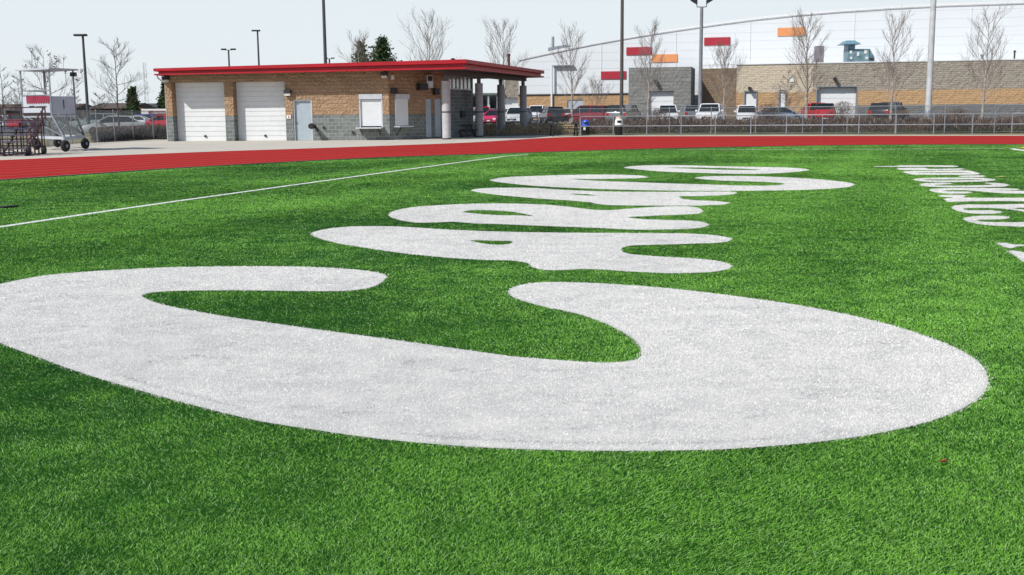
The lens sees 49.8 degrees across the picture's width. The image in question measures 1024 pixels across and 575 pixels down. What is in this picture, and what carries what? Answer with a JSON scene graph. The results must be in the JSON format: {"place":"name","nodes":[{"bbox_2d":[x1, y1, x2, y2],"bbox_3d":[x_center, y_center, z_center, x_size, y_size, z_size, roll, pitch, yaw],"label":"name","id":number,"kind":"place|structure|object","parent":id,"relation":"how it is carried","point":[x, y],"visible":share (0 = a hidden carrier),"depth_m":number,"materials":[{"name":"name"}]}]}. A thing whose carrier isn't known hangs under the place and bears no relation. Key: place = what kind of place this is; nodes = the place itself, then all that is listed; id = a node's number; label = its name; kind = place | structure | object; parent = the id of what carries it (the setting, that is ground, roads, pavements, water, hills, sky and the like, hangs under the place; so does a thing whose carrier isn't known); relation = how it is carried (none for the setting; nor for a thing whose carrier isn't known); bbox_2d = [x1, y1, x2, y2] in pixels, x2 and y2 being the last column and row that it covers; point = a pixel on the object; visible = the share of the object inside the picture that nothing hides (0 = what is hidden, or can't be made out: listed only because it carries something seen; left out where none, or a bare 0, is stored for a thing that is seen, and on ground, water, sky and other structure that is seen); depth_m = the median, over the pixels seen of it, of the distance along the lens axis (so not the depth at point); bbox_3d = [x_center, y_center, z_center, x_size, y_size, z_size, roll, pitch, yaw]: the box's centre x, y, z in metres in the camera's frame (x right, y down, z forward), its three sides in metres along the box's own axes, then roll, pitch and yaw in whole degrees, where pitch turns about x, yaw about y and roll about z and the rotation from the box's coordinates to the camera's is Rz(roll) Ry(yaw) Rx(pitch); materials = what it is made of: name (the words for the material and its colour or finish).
{"place":"outdoors","nodes":[
{"label":"outdoors","id":0,"kind":"place"},
{"bbox_2d":[14,68,89,151],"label":"rolling tower","id":1,"kind":"structure","parent":0,"point":[58,105],"depth_m":46.37,"materials":[{"name":"metal"}]},
{"bbox_2d":[0,144,1023,574],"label":"turf field","id":2,"kind":"structure","parent":0,"point":[592,507],"depth_m":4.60,"materials":[{"name":"green plastic"}]},
{"bbox_2d":[0,155,518,227],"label":"field line","id":3,"kind":"object","parent":2,"relation":"on","point":[213,195],"visible":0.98,"depth_m":18.98,"materials":[{"name":"paint"}]},
{"bbox_2d":[0,265,992,453],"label":"painted letter","id":4,"kind":"object","parent":2,"relation":"on","point":[707,371],"visible":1,"depth_m":6.11,"materials":[{"name":"white paint"}]},
{"bbox_2d":[311,226,732,273],"bbox_3d":[-0.184,-0.450,11.830,5.289,0.010,3.358,2,9,17],"label":"painted letter","id":5,"kind":"object","parent":2,"relation":"on","point":[559,251],"visible":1,"depth_m":11.83,"materials":[{"name":"white paint"}]},
{"bbox_2d":[386,203,709,229],"bbox_3d":[0.479,-1.021,15.425,4.762,0.010,3.523,2,9,16],"label":"painted letter","id":6,"kind":"object","parent":2,"relation":"on","point":[552,215],"visible":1,"depth_m":15.21,"materials":[{"name":"white paint"}]},
{"bbox_2d":[472,187,735,205],"bbox_3d":[1.281,-1.563,18.819,5.217,0.010,3.390,3,10,22],"label":"painted letter","id":7,"kind":"object","parent":2,"relation":"on","point":[639,198],"visible":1,"depth_m":18.77,"materials":[{"name":"white paint"}]},
{"bbox_2d":[490,174,854,190],"bbox_3d":[3.026,-2.149,22.447,7.611,0.010,4.943,3,10,20],"label":"painted letter","id":8,"kind":"object","parent":2,"relation":"on","point":[567,181],"visible":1,"depth_m":21.89,"materials":[{"name":"white paint"}]},
{"bbox_2d":[624,165,807,173],"bbox_3d":[4.795,-2.931,27.314,4.897,0.010,3.333,6,11,34],"label":"painted letter","id":9,"kind":"object","parent":2,"relation":"on","point":[759,170],"visible":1,"depth_m":27.16,"materials":[{"name":"white paint"}]},
{"bbox_2d":[874,165,958,166],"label":"painted letter","id":10,"kind":"object","parent":2,"relation":"on","point":[919,166],"visible":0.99,"depth_m":27.86,"materials":[{"name":"white paint"}]},
{"bbox_2d":[897,168,961,169],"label":"painted letter","id":11,"kind":"object","parent":2,"relation":"on","point":[927,169],"visible":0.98,"depth_m":26.36,"materials":[{"name":"white paint"}]},
{"bbox_2d":[905,170,979,174],"bbox_3d":[9.748,-2.598,24.933,1.848,0.010,1.846,0,9,0],"label":"painted letter","id":12,"kind":"object","parent":2,"relation":"on","point":[967,172],"visible":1,"depth_m":24.68,"materials":[{"name":"white paint"}]},
{"bbox_2d":[913,177,994,181],"bbox_3d":[8.953,-2.185,22.356,1.735,0.010,1.511,0,9,0],"label":"painted letter","id":13,"kind":"object","parent":2,"relation":"on","point":[943,180],"visible":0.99,"depth_m":22.17,"materials":[{"name":"white paint"}]},
{"bbox_2d":[920,182,1009,186],"bbox_3d":[8.536,-1.939,20.814,1.747,0.010,1.394,0,9,0],"label":"painted letter","id":14,"kind":"object","parent":2,"relation":"on","point":[940,184],"visible":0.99,"depth_m":20.61,"materials":[{"name":"white paint"}]},
{"bbox_2d":[929,188,1023,193],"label":"painted letter","id":15,"kind":"object","parent":2,"relation":"on","point":[992,190],"visible":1,"depth_m":19.32,"materials":[{"name":"white paint"}]},
{"bbox_2d":[939,195,1023,201],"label":"painted letter","id":16,"kind":"object","parent":2,"relation":"on","point":[958,198],"visible":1,"depth_m":17.41,"materials":[{"name":"white paint"}]},
{"bbox_2d":[952,204,1023,213],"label":"painted letter","id":17,"kind":"object","parent":2,"relation":"on","point":[959,208],"visible":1,"depth_m":15.94,"materials":[{"name":"white paint"}]},
{"bbox_2d":[963,215,1023,226],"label":"painted letter","id":18,"kind":"object","parent":2,"relation":"on","point":[973,219],"visible":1,"depth_m":13.94,"materials":[{"name":"white paint"}]},
{"bbox_2d":[997,243,1023,247],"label":"painted letter","id":19,"kind":"object","parent":2,"relation":"on","point":[1007,245],"visible":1,"depth_m":11.46,"materials":[{"name":"white paint"}]},
{"bbox_2d":[1006,250,1023,261],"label":"painted letter","id":20,"kind":"object","parent":2,"relation":"on","point":[1020,255],"visible":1,"depth_m":10.75,"materials":[{"name":"white paint"}]},
{"bbox_2d":[0,136,1023,178],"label":"running track","id":21,"kind":"structure","parent":0,"point":[547,145],"depth_m":44.25,"materials":[{"name":"red rubber"}]},
{"bbox_2d":[4,136,1023,178],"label":"lane markings","id":22,"kind":"object","parent":21,"relation":"on","point":[437,151],"visible":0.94,"depth_m":42.24,"materials":[{"name":"paint"}]},
{"bbox_2d":[0,131,1023,147],"bbox_3d":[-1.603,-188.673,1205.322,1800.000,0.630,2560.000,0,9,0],"label":"ground","id":23,"kind":"structure","parent":0,"point":[747,133],"depth_m":70.44,"materials":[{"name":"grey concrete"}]},
{"bbox_2d":[0,68,21,130],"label":"bare tree","id":24,"kind":"object","parent":23,"relation":"on","point":[9,93],"visible":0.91,"depth_m":108.53,"materials":[{"name":"grey plant"}]},
{"bbox_2d":[5,75,33,129],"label":"bare tree","id":25,"kind":"object","parent":23,"relation":"on","point":[17,97],"visible":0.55,"depth_m":116.26,"materials":[{"name":"grey plant"}]},
{"bbox_2d":[7,44,83,139],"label":"bare tree","id":26,"kind":"object","parent":23,"relation":"on","point":[50,66],"visible":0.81,"depth_m":70.58,"materials":[{"name":"grey plant"}]},
{"bbox_2d":[73,34,89,123],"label":"light pole","id":27,"kind":"object","parent":23,"relation":"on","point":[85,78],"visible":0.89,"depth_m":98.15,"materials":[{"name":"metal"}]},
{"bbox_2d":[0,109,166,147],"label":"chain link fence","id":28,"kind":"object","parent":23,"relation":"on","point":[96,126],"visible":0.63,"depth_m":62.13,"materials":[{"name":"metal"}]},
{"bbox_2d":[84,92,119,112],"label":"bare tree","id":29,"kind":"object","parent":23,"relation":"on","point":[98,104],"visible":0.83,"depth_m":162.53,"materials":[{"name":"grey plant"}]},
{"bbox_2d":[84,38,152,125],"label":"bare tree","id":30,"kind":"object","parent":23,"relation":"on","point":[119,65],"visible":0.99,"depth_m":74.60,"materials":[{"name":"grey plant"}]},
{"bbox_2d":[89,124,166,142],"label":"dry hedge","id":31,"kind":"object","parent":23,"relation":"on","point":[159,135],"visible":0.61,"depth_m":67.02,"materials":[{"name":"brown plant"}]},
{"bbox_2d":[123,86,142,115],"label":"conifer","id":32,"kind":"object","parent":23,"relation":"on","point":[134,107],"visible":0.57,"depth_m":171.94,"materials":[{"name":"green plant"}]},
{"bbox_2d":[152,82,165,108],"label":"conifer","id":33,"kind":"object","parent":23,"relation":"on","point":[161,101],"visible":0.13,"depth_m":166.77,"materials":[{"name":"green plant"}]},
{"bbox_2d":[251,30,259,64],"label":"light pole","id":34,"kind":"object","parent":23,"relation":"on","point":[257,46],"visible":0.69,"depth_m":146.65,"materials":[{"name":"metal"}]},
{"bbox_2d":[322,0,326,62],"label":"light pole","id":35,"kind":"object","parent":23,"relation":"on","point":[324,32],"visible":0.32,"depth_m":79.98,"materials":[{"name":"metal"}]},
{"bbox_2d":[153,54,543,140],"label":"concession building","id":36,"kind":"structure","parent":23,"relation":"on","point":[407,100],"depth_m":62.42,"materials":[{"name":"brick"}]},
{"bbox_2d":[175,82,225,140],"bbox_3d":[-17.725,-10.059,63.115,3.025,3.332,0.125,0,9,5],"label":"garage door","id":37,"kind":"structure","parent":36,"relation":"in","point":[200,106],"depth_m":63.13,"materials":[{"name":"metal"}]},
{"bbox_2d":[236,81,286,140],"bbox_3d":[-14.204,-10.039,62.793,2.958,3.332,0.125,0,9,5],"label":"garage door","id":38,"kind":"structure","parent":36,"relation":"in","point":[261,114],"depth_m":62.81,"materials":[{"name":"metal"}]},
{"bbox_2d":[293,100,312,140],"bbox_3d":[-11.761,-9.452,62.302,1.092,2.284,0.300,0,9,5],"label":"steel door","id":39,"kind":"structure","parent":36,"relation":"in","point":[302,109],"depth_m":62.26,"materials":[{"name":"metal"}]},
{"bbox_2d":[425,99,431,136],"bbox_3d":[-4.840,-9.810,63.821,0.050,2.185,0.406,8,12,42],"label":"steel door","id":40,"kind":"structure","parent":36,"relation":"in","point":[427,101],"depth_m":63.78,"materials":[{"name":"grey metal"}]},
{"bbox_2d":[434,99,440,136],"bbox_3d":[-4.340,-9.904,64.360,0.050,2.181,0.445,8,12,42],"label":"steel door","id":41,"kind":"structure","parent":36,"relation":"in","point":[436,101],"depth_m":64.33,"materials":[{"name":"grey metal"}]},
{"bbox_2d":[448,76,471,89],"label":"clerestory window","id":42,"kind":"structure","parent":36,"relation":"in","point":[456,82],"depth_m":67.47,"materials":[{"name":"glass"}]},
{"bbox_2d":[336,27,375,62],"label":"bare tree","id":43,"kind":"object","parent":23,"relation":"on","point":[358,44],"visible":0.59,"depth_m":127.25,"materials":[{"name":"grey plant"}]},
{"bbox_2d":[351,41,368,61],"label":"conifer","id":44,"kind":"object","parent":23,"relation":"on","point":[356,54],"visible":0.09,"depth_m":136.80,"materials":[{"name":"green plant"}]},
{"bbox_2d":[363,34,402,61],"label":"conifer","id":45,"kind":"object","parent":23,"relation":"on","point":[382,53],"visible":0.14,"depth_m":134.65,"materials":[{"name":"green plant"}]},
{"bbox_2d":[397,7,461,60],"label":"bare tree","id":46,"kind":"object","parent":23,"relation":"on","point":[427,36],"visible":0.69,"depth_m":92.66,"materials":[{"name":"grey plant"}]},
{"bbox_2d":[473,80,518,108],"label":"office block","id":47,"kind":"structure","parent":23,"relation":"on","point":[490,100],"depth_m":147.76,"materials":[{"name":"brick"}]},
{"bbox_2d":[490,96,495,107],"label":"window","id":48,"kind":"structure","parent":47,"relation":"in","point":[492,98],"depth_m":147.83,"materials":[{"name":"black glass"}]},
{"bbox_2d":[483,17,531,124],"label":"bare tree","id":49,"kind":"object","parent":23,"relation":"on","point":[503,50],"visible":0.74,"depth_m":88.04,"materials":[{"name":"grey plant"}]},
{"bbox_2d":[0,118,1016,133],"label":"parking lot","id":50,"kind":"structure","parent":23,"relation":"on","point":[486,123],"depth_m":114.95,"materials":[{"name":"grey asphalt"}]},
{"bbox_2d":[7,115,36,129],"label":"parked van","id":51,"kind":"object","parent":50,"relation":"on","point":[17,117],"visible":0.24,"depth_m":124.18,"materials":[{"name":"red paint"}]},
{"bbox_2d":[0,104,90,118],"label":"house","id":52,"kind":"structure","parent":50,"relation":"on","point":[77,105],"depth_m":217.26,"materials":[{"name":"brown"}]},
{"bbox_2d":[47,117,82,128],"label":"parked sedan","id":53,"kind":"object","parent":50,"relation":"on","point":[62,122],"visible":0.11,"depth_m":119.70,"materials":[{"name":"paint"}]},
{"bbox_2d":[70,113,116,130],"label":"parked suv","id":54,"kind":"object","parent":50,"relation":"on","point":[91,121],"visible":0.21,"depth_m":105.87,"materials":[{"name":"paint"}]},
{"bbox_2d":[80,116,146,132],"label":"parked sedan","id":55,"kind":"object","parent":50,"relation":"on","point":[109,125],"visible":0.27,"depth_m":82.28,"materials":[{"name":"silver paint"}]},
{"bbox_2d":[89,103,155,115],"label":"brick building","id":56,"kind":"structure","parent":50,"relation":"on","point":[109,106],"depth_m":188.14,"materials":[{"name":"brown"}]},
{"bbox_2d":[141,109,165,115],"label":"sign trailer","id":57,"kind":"object","parent":50,"relation":"on","point":[156,110],"visible":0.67,"depth_m":157.89,"materials":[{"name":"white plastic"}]},
{"bbox_2d":[144,115,165,124],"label":"parked sedan","id":58,"kind":"object","parent":50,"relation":"on","point":[161,122],"visible":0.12,"depth_m":115.80,"materials":[{"name":"red paint"}]},
{"bbox_2d":[483,110,510,124],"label":"parked sedan","id":59,"kind":"object","parent":50,"relation":"on","point":[491,118],"visible":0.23,"depth_m":104.93,"materials":[{"name":"pink paint"}]},
{"bbox_2d":[505,107,532,124],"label":"parked suv","id":60,"kind":"object","parent":50,"relation":"on","point":[516,116],"visible":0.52,"depth_m":101.85,"materials":[{"name":"white paint"}]},
{"bbox_2d":[529,105,544,118],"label":"parked car","id":61,"kind":"object","parent":50,"relation":"on","point":[535,107],"visible":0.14,"depth_m":129.27,"materials":[{"name":"white paint"}]},
{"bbox_2d":[538,106,564,123],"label":"parked suv","id":62,"kind":"object","parent":50,"relation":"on","point":[553,109],"visible":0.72,"depth_m":108.65,"materials":[{"name":"black paint"}]},
{"bbox_2d":[565,105,607,121],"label":"parked van","id":63,"kind":"object","parent":50,"relation":"on","point":[586,110],"visible":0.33,"depth_m":107.58,"materials":[{"name":"paint"}]},
{"bbox_2d":[605,104,642,120],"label":"parked pickup","id":64,"kind":"object","parent":50,"relation":"on","point":[617,112],"visible":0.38,"depth_m":96.52,"materials":[{"name":"grey paint"}]},
{"bbox_2d":[657,105,679,119],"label":"parked van","id":65,"kind":"object","parent":50,"relation":"on","point":[672,113],"visible":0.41,"depth_m":105.42,"materials":[{"name":"white paint"}]},
{"bbox_2d":[677,105,697,119],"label":"parked suv","id":66,"kind":"object","parent":50,"relation":"on","point":[690,107],"visible":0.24,"depth_m":108.65,"materials":[{"name":"grey paint"}]},
{"bbox_2d":[695,103,726,122],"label":"parked pickup","id":67,"kind":"object","parent":50,"relation":"on","point":[703,111],"visible":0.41,"depth_m":93.60,"materials":[{"name":"white paint"}]},
{"bbox_2d":[734,105,758,119],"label":"parked suv","id":68,"kind":"object","parent":50,"relation":"on","point":[739,111],"visible":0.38,"depth_m":95.94,"materials":[{"name":"white paint"}]},
{"bbox_2d":[758,107,804,119],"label":"parked sedan","id":69,"kind":"object","parent":50,"relation":"on","point":[792,113],"visible":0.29,"depth_m":105.95,"materials":[{"name":"grey paint"}]},
{"bbox_2d":[799,103,835,119],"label":"parked pickup","id":70,"kind":"object","parent":50,"relation":"on","point":[824,110],"visible":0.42,"depth_m":104.01,"materials":[{"name":"red paint"}]},
{"bbox_2d":[867,102,909,119],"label":"parked pickup","id":71,"kind":"object","parent":50,"relation":"on","point":[886,104],"visible":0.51,"depth_m":98.92,"materials":[{"name":"black paint"}]},
{"bbox_2d":[0,135,1023,159],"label":"concrete apron","id":72,"kind":"object","parent":23,"relation":"on","point":[152,146],"visible":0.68,"depth_m":54.23,"materials":[{"name":"grey concrete"}]},
{"bbox_2d":[0,107,46,155],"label":"bleachers","id":73,"kind":"object","parent":72,"relation":"on","point":[34,135],"visible":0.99,"depth_m":42.20,"materials":[{"name":"red metal"}]},
{"bbox_2d":[459,124,477,136],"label":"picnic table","id":74,"kind":"object","parent":72,"relation":"on","point":[472,130],"visible":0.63,"depth_m":67.91,"materials":[{"name":"metal"}]},
{"bbox_2d":[545,124,582,135],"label":"picnic table","id":75,"kind":"object","parent":72,"relation":"on","point":[574,129],"visible":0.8,"depth_m":68.97,"materials":[{"name":"metal"}]},
{"bbox_2d":[545,113,1023,136],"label":"pipe railing","id":76,"kind":"object","parent":72,"relation":"on","point":[786,125],"visible":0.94,"depth_m":64.88,"materials":[{"name":"metal"}]},
{"bbox_2d":[0,144,1023,180],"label":"drain channel","id":77,"kind":"object","parent":23,"relation":"on","point":[446,155],"visible":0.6,"depth_m":37.06,"materials":[{"name":"black plastic"}]},
{"bbox_2d":[548,23,593,123],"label":"bare tree","id":78,"kind":"object","parent":23,"relation":"on","point":[572,82],"visible":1,"depth_m":80.45,"materials":[{"name":"grey plant"}]},
{"bbox_2d":[582,119,589,133],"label":"litter bin","id":79,"kind":"object","parent":23,"relation":"on","point":[585,122],"visible":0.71,"depth_m":71.60,"materials":[{"name":"blue plastic"}]},
{"bbox_2d":[582,74,613,104],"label":"bare tree","id":80,"kind":"object","parent":23,"relation":"on","point":[594,90],"visible":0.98,"depth_m":116.12,"materials":[{"name":"grey plant"}]},
{"bbox_2d":[614,117,622,133],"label":"litter bin","id":81,"kind":"object","parent":23,"relation":"on","point":[618,122],"visible":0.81,"depth_m":70.17,"materials":[{"name":"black plastic"}]},
{"bbox_2d":[620,0,623,115],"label":"light pole","id":82,"kind":"object","parent":23,"relation":"on","point":[621,51],"visible":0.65,"depth_m":88.08,"materials":[{"name":"grey metal"}]},
{"bbox_2d":[632,17,667,120],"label":"bare tree","id":83,"kind":"object","parent":23,"relation":"on","point":[647,73],"visible":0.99,"depth_m":78.42,"materials":[{"name":"grey plant"}]},
{"bbox_2d":[690,0,712,109],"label":"light pole","id":84,"kind":"object","parent":23,"relation":"on","point":[700,56],"visible":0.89,"depth_m":102.75,"materials":[{"name":"grey metal"}]},
{"bbox_2d":[700,33,747,119],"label":"bare tree","id":85,"kind":"object","parent":23,"relation":"on","point":[724,66],"visible":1,"depth_m":86.36,"materials":[{"name":"grey plant"}]},
{"bbox_2d":[469,104,1023,135],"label":"chain link fence","id":86,"kind":"object","parent":23,"relation":"on","point":[756,107],"visible":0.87,"depth_m":70.58,"materials":[{"name":"metal"}]},
{"bbox_2d":[518,1,1023,119],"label":"factory building","id":87,"kind":"structure","parent":23,"relation":"on","point":[766,43],"depth_m":128.94,"materials":[{"name":"stone"}]},
{"bbox_2d":[568,100,582,107],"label":"loading door","id":88,"kind":"structure","parent":87,"relation":"in","point":[580,102],"depth_m":140.44,"materials":[{"name":"grey metal"}]},
{"bbox_2d":[649,91,673,117],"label":"loading door","id":89,"kind":"structure","parent":87,"relation":"in","point":[666,97],"depth_m":124.39,"materials":[{"name":"white metal"}]},
{"bbox_2d":[744,91,757,105],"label":"door","id":90,"kind":"structure","parent":87,"relation":"in","point":[749,98],"depth_m":127.06,"materials":[{"name":"metal"}]},
{"bbox_2d":[778,89,785,106],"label":"door","id":91,"kind":"structure","parent":87,"relation":"in","point":[780,104],"depth_m":126.23,"materials":[{"name":"metal"}]},
{"bbox_2d":[815,86,857,118],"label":"loading door","id":92,"kind":"structure","parent":87,"relation":"in","point":[828,94],"depth_m":125.25,"materials":[{"name":"metal"}]},
{"bbox_2d":[770,72,804,107],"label":"bare tree","id":93,"kind":"object","parent":23,"relation":"on","point":[787,101],"visible":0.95,"depth_m":116.09,"materials":[{"name":"brown plant"}]},
{"bbox_2d":[572,113,1023,133],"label":"shrub bed","id":94,"kind":"object","parent":23,"relation":"on","point":[650,122],"visible":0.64,"depth_m":72.72,"materials":[{"name":"brown plant"}]},
{"bbox_2d":[643,107,671,119],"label":"bare bush","id":95,"kind":"object","parent":94,"relation":"in","point":[656,114],"visible":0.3,"depth_m":82.75,"materials":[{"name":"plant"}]},
{"bbox_2d":[751,103,784,120],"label":"bare bush","id":96,"kind":"object","parent":94,"relation":"in","point":[769,112],"visible":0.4,"depth_m":88.79,"materials":[{"name":"brown plant"}]},
{"bbox_2d":[936,108,977,118],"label":"bare bush","id":97,"kind":"object","parent":94,"relation":"in","point":[952,111],"visible":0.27,"depth_m":82.87,"materials":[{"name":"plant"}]},
{"bbox_2d":[782,7,832,118],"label":"bare tree","id":98,"kind":"object","parent":23,"relation":"on","point":[807,63],"visible":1,"depth_m":82.28,"materials":[{"name":"brown plant"}]},
{"bbox_2d":[825,100,858,118],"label":"bare bush","id":99,"kind":"object","parent":23,"relation":"on","point":[841,109],"visible":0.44,"depth_m":90.73,"materials":[{"name":"grey plant"}]},
{"bbox_2d":[869,4,927,118],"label":"bare tree","id":100,"kind":"object","parent":23,"relation":"on","point":[888,62],"visible":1,"depth_m":74.43,"materials":[{"name":"grey plant"}]},
{"bbox_2d":[920,0,935,119],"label":"concrete pole","id":101,"kind":"object","parent":23,"relation":"on","point":[929,79],"visible":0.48,"depth_m":73.44,"materials":[{"name":"concrete"}]},
{"bbox_2d":[955,3,1014,118],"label":"bare tree","id":102,"kind":"object","parent":23,"relation":"on","point":[986,68],"visible":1,"depth_m":76.47,"materials":[{"name":"grey plant"}]},
{"bbox_2d":[0,0,1023,105],"label":"sky","id":103,"kind":"structure","parent":0,"point":[164,33],"materials":[{"name":"white"}]},
{"bbox_2d":[474,121,581,135],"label":"straw grass","id":104,"kind":"structure","parent":0,"point":[529,130],"depth_m":73.25,"materials":[{"name":"brown plant"}]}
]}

